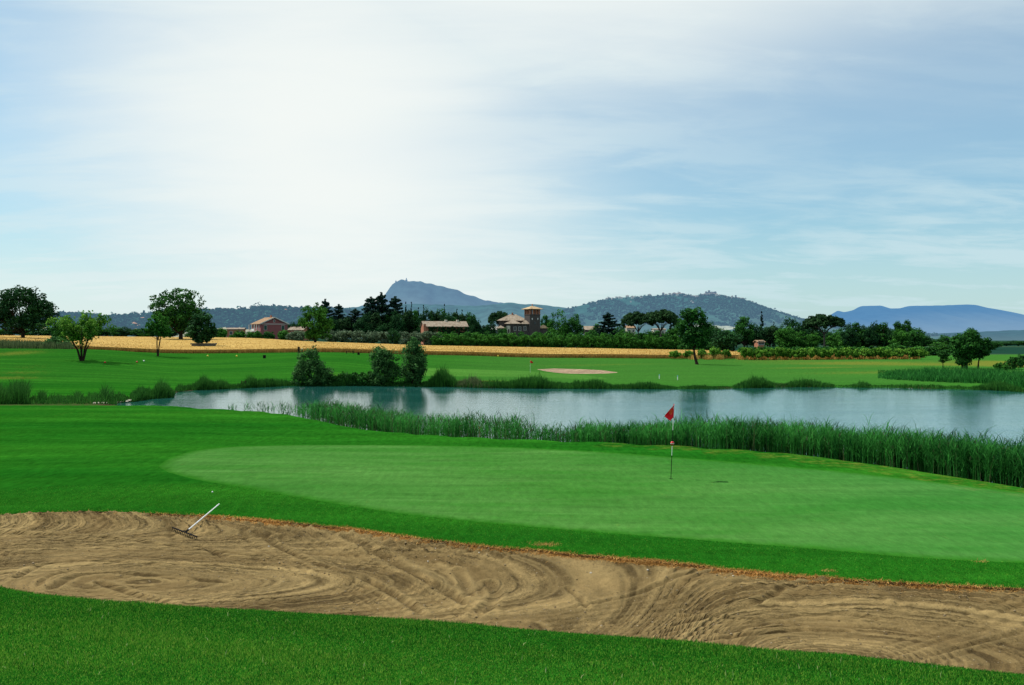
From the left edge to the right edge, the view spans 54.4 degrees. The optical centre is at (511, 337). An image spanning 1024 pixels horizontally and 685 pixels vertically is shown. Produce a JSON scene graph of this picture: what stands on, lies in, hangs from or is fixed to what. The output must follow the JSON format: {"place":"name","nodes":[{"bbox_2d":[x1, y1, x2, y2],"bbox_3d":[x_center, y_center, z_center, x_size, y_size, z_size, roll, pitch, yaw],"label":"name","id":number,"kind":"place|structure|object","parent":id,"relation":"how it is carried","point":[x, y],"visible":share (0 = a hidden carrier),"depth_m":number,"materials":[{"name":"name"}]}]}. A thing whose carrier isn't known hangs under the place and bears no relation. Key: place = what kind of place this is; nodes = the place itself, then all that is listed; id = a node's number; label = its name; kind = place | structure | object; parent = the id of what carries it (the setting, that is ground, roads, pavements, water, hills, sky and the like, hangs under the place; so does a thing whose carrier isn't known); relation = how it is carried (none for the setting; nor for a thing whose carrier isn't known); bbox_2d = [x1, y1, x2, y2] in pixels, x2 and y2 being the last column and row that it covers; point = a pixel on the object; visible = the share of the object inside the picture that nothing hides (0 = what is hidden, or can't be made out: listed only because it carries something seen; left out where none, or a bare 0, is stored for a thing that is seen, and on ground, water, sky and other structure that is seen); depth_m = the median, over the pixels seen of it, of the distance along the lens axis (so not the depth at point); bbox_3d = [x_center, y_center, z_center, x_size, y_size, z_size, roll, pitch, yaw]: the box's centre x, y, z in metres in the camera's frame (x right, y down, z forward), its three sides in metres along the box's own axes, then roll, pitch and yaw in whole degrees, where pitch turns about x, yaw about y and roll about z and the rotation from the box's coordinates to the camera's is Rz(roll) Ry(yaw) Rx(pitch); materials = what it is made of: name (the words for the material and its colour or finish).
{"place":"outdoors","nodes":[
{"label":"outdoors","id":0,"kind":"place"},
{"bbox_2d":[32,309,391,338],"bbox_3d":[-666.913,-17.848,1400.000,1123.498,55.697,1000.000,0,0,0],"label":"wooded hills","id":1,"kind":"structure","parent":0,"point":[224,327],"depth_m":1190.08,"materials":[{"name":"green plant"}]},
{"bbox_2d":[0,302,363,329],"bbox_3d":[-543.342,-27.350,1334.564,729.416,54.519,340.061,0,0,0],"label":"hillside woodland","id":2,"kind":"object","parent":1,"relation":"on","point":[233,318],"visible":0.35,"depth_m":1364.68,"materials":[{"name":"plant"}]},
{"bbox_2d":[359,279,500,306],"bbox_3d":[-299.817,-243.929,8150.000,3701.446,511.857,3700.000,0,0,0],"label":"rocky mountain","id":3,"kind":"structure","parent":0,"point":[415,292],"depth_m":8159.85,"materials":[{"name":"blue stone"}]},
{"bbox_2d":[346,303,565,329],"bbox_3d":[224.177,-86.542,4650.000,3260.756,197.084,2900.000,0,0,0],"label":"foothills","id":4,"kind":"structure","parent":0,"point":[482,313],"depth_m":4931.09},
{"bbox_2d":[0,335,923,358],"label":"wheat field","id":5,"kind":"structure","parent":0,"point":[138,340],"depth_m":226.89,"materials":[{"name":"yellow plant"}]},
{"bbox_2d":[0,285,62,337],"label":"broadleaf tree","id":6,"kind":"object","parent":5,"relation":"on","point":[36,309],"visible":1,"depth_m":242.37,"materials":[{"name":"green plant"}]},
{"bbox_2d":[148,288,210,338],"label":"broadleaf tree","id":7,"kind":"object","parent":5,"relation":"on","point":[179,320],"visible":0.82,"depth_m":269.42,"materials":[{"name":"green plant"}]},
{"bbox_2d":[190,343,216,345],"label":"planter","id":8,"kind":"object","parent":5,"relation":"on","point":[203,344],"visible":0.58,"depth_m":214.01,"materials":[{"name":"concrete"}]},
{"bbox_2d":[186,311,218,342],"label":"dense tree","id":9,"kind":"object","parent":8,"relation":"in","point":[206,333],"visible":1,"depth_m":213.81,"materials":[{"name":"green plant"}]},
{"bbox_2d":[297,302,334,341],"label":"broadleaf tree","id":10,"kind":"object","parent":5,"relation":"on","point":[323,324],"visible":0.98,"depth_m":283.82,"materials":[{"name":"green plant"}]},
{"bbox_2d":[710,327,743,350],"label":"broadleaf tree","id":11,"kind":"object","parent":5,"relation":"on","point":[720,337],"visible":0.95,"depth_m":248.40,"materials":[{"name":"green plant"}]},
{"bbox_2d":[0,338,1023,684],"bbox_3d":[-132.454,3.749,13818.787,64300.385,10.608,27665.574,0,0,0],"label":"ground","id":12,"kind":"structure","parent":0,"point":[68,446],"depth_m":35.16,"materials":[{"name":"green plant"}]},
{"bbox_2d":[0,338,73,348],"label":"tall weeds","id":13,"kind":"object","parent":12,"relation":"on","point":[23,344],"visible":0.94,"depth_m":168.31,"materials":[{"name":"green plant"}]},
{"bbox_2d":[0,378,117,404],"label":"marsh grass","id":14,"kind":"structure","parent":12,"relation":"on","point":[16,392],"depth_m":77.68,"materials":[{"name":"green plant"}]},
{"bbox_2d":[49,315,71,338],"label":"bush","id":15,"kind":"object","parent":12,"relation":"on","point":[57,333],"visible":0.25,"depth_m":177.37,"materials":[{"name":"green plant"}]},
{"bbox_2d":[45,310,116,360],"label":"multi stem tree","id":16,"kind":"object","parent":12,"relation":"on","point":[90,325],"visible":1,"depth_m":141.57,"materials":[{"name":"green plant"}]},
{"bbox_2d":[140,313,172,355],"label":"young tree","id":17,"kind":"object","parent":12,"relation":"on","point":[156,328],"visible":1,"depth_m":160.41,"materials":[{"name":"green plant"}]},
{"bbox_2d":[249,315,288,338],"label":"farmhouse","id":18,"kind":"object","parent":12,"relation":"on","point":[275,325],"visible":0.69,"depth_m":379.25,"materials":[{"name":"pink paint"}]},
{"bbox_2d":[290,344,334,385],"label":"willow bush","id":19,"kind":"object","parent":12,"relation":"on","point":[301,373],"visible":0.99,"depth_m":109.34,"materials":[{"name":"green plant"}]},
{"bbox_2d":[330,304,345,319],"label":"cedar tree","id":20,"kind":"object","parent":12,"relation":"on","point":[338,311],"visible":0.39,"depth_m":450.85,"materials":[{"name":"green plant"}]},
{"bbox_2d":[334,329,347,342],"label":"olive tree","id":21,"kind":"object","parent":12,"relation":"on","point":[340,337],"visible":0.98,"depth_m":304.83,"materials":[{"name":"green plant"}]},
{"bbox_2d":[337,317,350,331],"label":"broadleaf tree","id":22,"kind":"object","parent":12,"relation":"on","point":[345,324],"visible":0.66,"depth_m":444.75,"materials":[{"name":"green plant"}]},
{"bbox_2d":[327,370,374,385],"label":"shrub hedge","id":23,"kind":"object","parent":12,"relation":"on","point":[361,377],"visible":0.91,"depth_m":109.91,"materials":[{"name":"green plant"}]},
{"bbox_2d":[343,308,360,330],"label":"cedar tree","id":24,"kind":"object","parent":12,"relation":"on","point":[354,318],"visible":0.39,"depth_m":450.47,"materials":[{"name":"green plant"}]},
{"bbox_2d":[345,331,358,342],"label":"olive tree","id":25,"kind":"object","parent":12,"relation":"on","point":[354,337],"visible":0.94,"depth_m":305.07,"materials":[{"name":"green plant"}]},
{"bbox_2d":[289,370,433,386],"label":"dark bank grass","id":26,"kind":"structure","parent":12,"relation":"on","point":[344,381],"depth_m":109.57,"materials":[{"name":"green plant"}]},
{"bbox_2d":[352,312,372,334],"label":"broadleaf tree","id":27,"kind":"object","parent":12,"relation":"on","point":[362,324],"visible":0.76,"depth_m":438.21,"materials":[{"name":"green plant"}]},
{"bbox_2d":[352,296,381,329],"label":"cedar tree","id":28,"kind":"object","parent":12,"relation":"on","point":[371,300],"visible":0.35,"depth_m":450.70,"materials":[{"name":"green plant"}]},
{"bbox_2d":[367,311,384,330],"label":"tree","id":29,"kind":"object","parent":12,"relation":"on","point":[376,320],"visible":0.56,"depth_m":443.71,"materials":[{"name":"green plant"}]},
{"bbox_2d":[370,292,390,325],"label":"cedar tree","id":30,"kind":"object","parent":12,"relation":"on","point":[382,306],"visible":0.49,"depth_m":450.66,"materials":[{"name":"green plant"}]},
{"bbox_2d":[377,331,389,343],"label":"olive tree","id":31,"kind":"object","parent":12,"relation":"on","point":[382,337],"visible":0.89,"depth_m":304.89,"materials":[{"name":"green plant"}]},
{"bbox_2d":[367,344,402,385],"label":"willow bush","id":32,"kind":"object","parent":12,"relation":"on","point":[387,367],"visible":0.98,"depth_m":109.39,"materials":[{"name":"green plant"}]},
{"bbox_2d":[386,329,401,343],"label":"broadleaf tree","id":33,"kind":"object","parent":12,"relation":"on","point":[394,338],"visible":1,"depth_m":300.93,"materials":[{"name":"green plant"}]},
{"bbox_2d":[381,296,412,332],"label":"cedar tree","id":34,"kind":"object","parent":12,"relation":"on","point":[394,301],"visible":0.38,"depth_m":449.70,"materials":[{"name":"green plant"}]},
{"bbox_2d":[388,311,407,337],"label":"broadleaf tree","id":35,"kind":"object","parent":12,"relation":"on","point":[399,325],"visible":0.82,"depth_m":438.13,"materials":[{"name":"green plant"}]},
{"bbox_2d":[227,398,574,441],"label":"reeds","id":36,"kind":"object","parent":12,"relation":"on","point":[322,413],"visible":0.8,"depth_m":43.91,"materials":[{"name":"green plant"}]},
{"bbox_2d":[399,310,415,335],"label":"pine tree","id":37,"kind":"object","parent":12,"relation":"on","point":[409,321],"visible":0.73,"depth_m":444.04,"materials":[{"name":"green plant"}]},
{"bbox_2d":[397,337,427,386],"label":"willow bush","id":38,"kind":"object","parent":12,"relation":"on","point":[416,364],"visible":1,"depth_m":108.59,"materials":[{"name":"green plant"}]},
{"bbox_2d":[415,307,434,333],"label":"broadleaf tree","id":39,"kind":"object","parent":12,"relation":"on","point":[423,317],"visible":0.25,"depth_m":438.92,"materials":[{"name":"green plant"}]},
{"bbox_2d":[420,320,468,345],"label":"farm building","id":40,"kind":"structure","parent":12,"relation":"on","point":[457,326],"depth_m":352.70,"materials":[{"name":"brick"}]},
{"bbox_2d":[459,332,470,345],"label":"fruit tree","id":41,"kind":"object","parent":12,"relation":"on","point":[464,340],"visible":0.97,"depth_m":303.10,"materials":[{"name":"green plant"}]},
{"bbox_2d":[469,313,481,334],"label":"broadleaf tree","id":42,"kind":"object","parent":12,"relation":"on","point":[474,321],"visible":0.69,"depth_m":438.79,"materials":[{"name":"green plant"}]},
{"bbox_2d":[469,333,481,345],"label":"fruit tree","id":43,"kind":"object","parent":12,"relation":"on","point":[476,338],"visible":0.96,"depth_m":303.18,"materials":[{"name":"green plant"}]},
{"bbox_2d":[488,311,507,326],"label":"stone pine","id":44,"kind":"object","parent":12,"relation":"on","point":[495,317],"visible":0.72,"depth_m":422.88,"materials":[{"name":"green plant"}]},
{"bbox_2d":[407,368,605,378],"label":"putting green","id":45,"kind":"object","parent":12,"relation":"on","point":[478,372],"visible":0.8,"depth_m":139.75,"materials":[{"name":"green plant"}]},
{"bbox_2d":[0,510,1023,674],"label":"bunker","id":46,"kind":"object","parent":12,"relation":"on","point":[903,637],"visible":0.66,"depth_m":16.67},
{"bbox_2d":[172,504,218,538],"bbox_3d":[-6.920,4.010,21.746,0.739,0.458,2.014,0,0,0],"label":"bunker rake","id":47,"kind":"object","parent":46,"relation":"on","point":[182,531],"visible":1,"depth_m":21.20,"materials":[{"name":"white paint"}]},
{"bbox_2d":[1,511,1023,667],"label":"sand crumbs","id":48,"kind":"object","parent":46,"relation":"on","point":[489,592],"visible":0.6,"depth_m":16.59,"materials":[{"name":"beige sand"}]},
{"bbox_2d":[2,511,1023,590],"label":"bunker edge","id":49,"kind":"object","parent":12,"relation":"on","point":[852,581],"visible":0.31,"depth_m":18.21,"materials":[{"name":"soil"}]},
{"bbox_2d":[20,510,1023,594],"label":"dry grass","id":50,"kind":"structure","parent":49,"relation":"on","point":[754,573],"depth_m":17.94,"materials":[{"name":"plant"}]},
{"bbox_2d":[496,304,547,335],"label":"villa","id":51,"kind":"object","parent":12,"relation":"on","point":[528,324],"visible":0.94,"depth_m":400.14,"materials":[{"name":"grey stone"}]},
{"bbox_2d":[516,331,528,346],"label":"fruit tree","id":52,"kind":"object","parent":12,"relation":"on","point":[522,342],"visible":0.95,"depth_m":303.20,"materials":[{"name":"green plant"}]},
{"bbox_2d":[526,333,538,346],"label":"fruit tree","id":53,"kind":"object","parent":12,"relation":"on","point":[533,339],"visible":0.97,"depth_m":303.13,"materials":[{"name":"green plant"}]},
{"bbox_2d":[546,309,568,338],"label":"broadleaf tree","id":54,"kind":"object","parent":12,"relation":"on","point":[554,329],"visible":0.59,"depth_m":384.47,"materials":[{"name":"green plant"}]},
{"bbox_2d":[113,361,1023,402],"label":"bank reeds","id":55,"kind":"object","parent":12,"relation":"on","point":[441,377],"visible":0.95,"depth_m":104.18,"materials":[{"name":"green plant"}]},
{"bbox_2d":[563,314,584,336],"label":"broadleaf tree","id":56,"kind":"object","parent":12,"relation":"on","point":[575,325],"visible":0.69,"depth_m":383.37,"materials":[{"name":"green plant"}]},
{"bbox_2d":[538,368,616,373],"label":"bunker","id":57,"kind":"object","parent":12,"relation":"on","point":[577,371],"visible":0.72,"depth_m":155.86},
{"bbox_2d":[573,332,586,347],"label":"fruit tree","id":58,"kind":"object","parent":12,"relation":"on","point":[579,344],"visible":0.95,"depth_m":303.07,"materials":[{"name":"green plant"}]},
{"bbox_2d":[159,445,1023,562],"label":"putting green","id":59,"kind":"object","parent":12,"relation":"on","point":[693,499],"visible":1,"depth_m":25.53,"materials":[{"name":"green plant"}]},
{"bbox_2d":[664,405,673,471],"bbox_3d":[4.518,2.978,28.220,0.221,2.202,0.412,0,0,38],"label":"flagstick","id":60,"kind":"object","parent":59,"relation":"on","point":[669,415],"visible":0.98,"depth_m":28.30,"materials":[{"name":"red paint"}]},
{"bbox_2d":[593,333,604,347],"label":"fruit tree","id":61,"kind":"object","parent":12,"relation":"on","point":[598,342],"visible":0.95,"depth_m":303.18,"materials":[{"name":"green plant"}]},
{"bbox_2d":[595,312,619,337],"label":"cedar tree","id":62,"kind":"object","parent":12,"relation":"on","point":[608,322],"visible":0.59,"depth_m":348.87,"materials":[{"name":"green plant"}]},
{"bbox_2d":[602,333,615,347],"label":"fruit tree","id":63,"kind":"object","parent":12,"relation":"on","point":[608,343],"visible":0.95,"depth_m":303.26,"materials":[{"name":"green plant"}]},
{"bbox_2d":[450,373,784,387],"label":"dry bank grass","id":64,"kind":"structure","parent":12,"relation":"on","point":[472,380],"depth_m":106.37,"materials":[{"name":"green plant"}]},
{"bbox_2d":[621,334,633,348],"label":"fruit tree","id":65,"kind":"object","parent":12,"relation":"on","point":[627,344],"visible":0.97,"depth_m":303.03,"materials":[{"name":"green plant"}]},
{"bbox_2d":[620,311,653,337],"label":"stone pine","id":66,"kind":"object","parent":12,"relation":"on","point":[632,319],"visible":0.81,"depth_m":322.43,"materials":[{"name":"green plant"}]},
{"bbox_2d":[641,335,652,348],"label":"fruit tree","id":67,"kind":"object","parent":12,"relation":"on","point":[646,342],"visible":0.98,"depth_m":303.16,"materials":[{"name":"green plant"}]},
{"bbox_2d":[642,309,678,348],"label":"stone pine","id":68,"kind":"object","parent":12,"relation":"on","point":[661,316],"visible":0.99,"depth_m":314.84,"materials":[{"name":"green plant"}]},
{"bbox_2d":[306,398,1023,487],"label":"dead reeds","id":69,"kind":"object","parent":12,"relation":"on","point":[754,434],"visible":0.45,"depth_m":37.73,"materials":[{"name":"plant"}]},
{"bbox_2d":[668,334,680,349],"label":"fruit tree","id":70,"kind":"object","parent":12,"relation":"on","point":[675,344],"visible":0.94,"depth_m":303.18,"materials":[{"name":"green plant"}]},
{"bbox_2d":[675,306,713,363],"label":"broadleaf tree","id":71,"kind":"object","parent":12,"relation":"on","point":[694,336],"visible":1,"depth_m":164.57,"materials":[{"name":"green plant"}]},
{"bbox_2d":[733,316,755,346],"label":"broadleaf tree","id":72,"kind":"object","parent":12,"relation":"on","point":[741,325],"visible":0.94,"depth_m":348.80,"materials":[{"name":"green plant"}]},
{"bbox_2d":[740,347,753,357],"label":"fruit bush","id":73,"kind":"object","parent":12,"relation":"on","point":[746,351],"visible":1,"depth_m":183.71,"materials":[{"name":"green plant"}]},
{"bbox_2d":[750,322,767,343],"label":"broadleaf tree","id":74,"kind":"object","parent":12,"relation":"on","point":[759,335],"visible":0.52,"depth_m":353.11,"materials":[{"name":"green plant"}]},
{"bbox_2d":[758,325,778,346],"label":"broadleaf tree","id":75,"kind":"object","parent":12,"relation":"on","point":[769,336],"visible":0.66,"depth_m":358.52,"materials":[{"name":"green plant"}]},
{"bbox_2d":[773,326,797,347],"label":"broadleaf tree","id":76,"kind":"object","parent":12,"relation":"on","point":[782,334],"visible":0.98,"depth_m":318.94,"materials":[{"name":"green plant"}]},
{"bbox_2d":[562,408,1023,487],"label":"reeds","id":77,"kind":"object","parent":12,"relation":"on","point":[849,440],"visible":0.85,"depth_m":33.90,"materials":[{"name":"green plant"}]},
{"bbox_2d":[782,316,809,349],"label":"broadleaf tree","id":78,"kind":"object","parent":12,"relation":"on","point":[791,323],"visible":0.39,"depth_m":343.88,"materials":[{"name":"green plant"}]},
{"bbox_2d":[791,330,812,347],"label":"broadleaf tree","id":79,"kind":"object","parent":12,"relation":"on","point":[802,343],"visible":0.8,"depth_m":318.27,"materials":[{"name":"green plant"}]},
{"bbox_2d":[689,354,919,359],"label":"dry tufts","id":80,"kind":"object","parent":12,"relation":"on","point":[721,357],"visible":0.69,"depth_m":185.17,"materials":[{"name":"plant"}]},
{"bbox_2d":[737,346,887,352],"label":"vine row","id":81,"kind":"object","parent":12,"relation":"on","point":[807,348],"visible":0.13,"depth_m":221.81,"materials":[{"name":"green plant"}]},
{"bbox_2d":[806,332,822,346],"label":"broadleaf tree","id":82,"kind":"object","parent":12,"relation":"on","point":[813,339],"visible":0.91,"depth_m":318.87,"materials":[{"name":"green plant"}]},
{"bbox_2d":[801,314,845,346],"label":"stone pine","id":83,"kind":"object","parent":12,"relation":"on","point":[816,322],"visible":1,"depth_m":287.31,"materials":[{"name":"green plant"}]},
{"bbox_2d":[825,330,840,347],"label":"broadleaf tree","id":84,"kind":"object","parent":12,"relation":"on","point":[830,343],"visible":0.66,"depth_m":319.34,"materials":[{"name":"green plant"}]},
{"bbox_2d":[838,322,856,344],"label":"broadleaf tree","id":85,"kind":"object","parent":12,"relation":"on","point":[845,334],"visible":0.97,"depth_m":313.81,"materials":[{"name":"green plant"}]},
{"bbox_2d":[862,322,879,346],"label":"broadleaf tree","id":86,"kind":"object","parent":12,"relation":"on","point":[870,337],"visible":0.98,"depth_m":314.00,"materials":[{"name":"green plant"}]},
{"bbox_2d":[871,347,886,358],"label":"fruit bush","id":87,"kind":"object","parent":12,"relation":"on","point":[879,351],"visible":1,"depth_m":183.60,"materials":[{"name":"green plant"}]},
{"bbox_2d":[874,322,888,346],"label":"poplar tree","id":88,"kind":"object","parent":12,"relation":"on","point":[883,335],"visible":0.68,"depth_m":317.99,"materials":[{"name":"green plant"}]},
{"bbox_2d":[888,328,910,347],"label":"broadleaf tree","id":89,"kind":"object","parent":12,"relation":"on","point":[904,335],"visible":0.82,"depth_m":304.13,"materials":[{"name":"green plant"}]},
{"bbox_2d":[907,327,926,347],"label":"broadleaf tree","id":90,"kind":"object","parent":12,"relation":"on","point":[918,338],"visible":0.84,"depth_m":308.64,"materials":[{"name":"green plant"}]},
{"bbox_2d":[936,350,951,363],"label":"young tree","id":91,"kind":"object","parent":12,"relation":"on","point":[943,355],"visible":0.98,"depth_m":144.74,"materials":[{"name":"green plant"}]},
{"bbox_2d":[948,327,987,368],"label":"broadleaf tree","id":92,"kind":"object","parent":12,"relation":"on","point":[965,347],"visible":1,"depth_m":141.39,"materials":[{"name":"green plant"}]},
{"bbox_2d":[975,337,996,368],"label":"broadleaf tree","id":93,"kind":"object","parent":12,"relation":"on","point":[986,351],"visible":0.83,"depth_m":141.49,"materials":[{"name":"green plant"}]},
{"bbox_2d":[1000,356,1023,368],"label":"bush","id":94,"kind":"object","parent":12,"relation":"on","point":[1015,362],"visible":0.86,"depth_m":141.73,"materials":[{"name":"green plant"}]},
{"bbox_2d":[0,483,1023,587],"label":"mown grass","id":95,"kind":"structure","parent":0,"point":[543,536],"depth_m":20.04,"materials":[{"name":"green plant"}]},
{"bbox_2d":[0,0,1023,318],"label":"sky","id":96,"kind":"structure","parent":0,"point":[799,158],"materials":[{"name":"blue"}]},
{"bbox_2d":[117,386,1023,450],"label":"water","id":97,"kind":"structure","parent":0,"point":[973,412],"depth_m":80.49,"materials":[{"name":"teal liquid"}]},
{"bbox_2d":[540,295,949,338],"bbox_3d":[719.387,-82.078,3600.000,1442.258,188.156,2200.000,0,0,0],"label":"town hill","id":98,"kind":"structure","parent":0,"point":[581,309],"depth_m":3433.86,"materials":[{"name":"green plant"}]},
{"bbox_2d":[547,293,954,335],"bbox_3d":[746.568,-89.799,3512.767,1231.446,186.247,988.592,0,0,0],"label":"hillside woodland","id":99,"kind":"object","parent":98,"relation":"on","point":[739,302],"visible":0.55,"depth_m":3561.21,"materials":[{"name":"plant"}]},
{"bbox_2d":[831,304,1023,332],"bbox_3d":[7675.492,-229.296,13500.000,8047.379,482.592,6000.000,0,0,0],"label":"mountains","id":100,"kind":"structure","parent":0,"point":[946,319],"depth_m":12927.98,"materials":[{"name":"blue stone"}]},
{"bbox_2d":[878,365,1023,387],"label":"reed bank","id":101,"kind":"structure","parent":0,"point":[972,375],"depth_m":117.40,"materials":[{"name":"green plant"}]},
{"bbox_2d":[938,330,1023,340],"bbox_3d":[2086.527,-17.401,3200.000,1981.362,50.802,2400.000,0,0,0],"label":"plain rise","id":102,"kind":"structure","parent":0,"point":[1010,335],"depth_m":3124.10,"materials":[{"name":"blue"}]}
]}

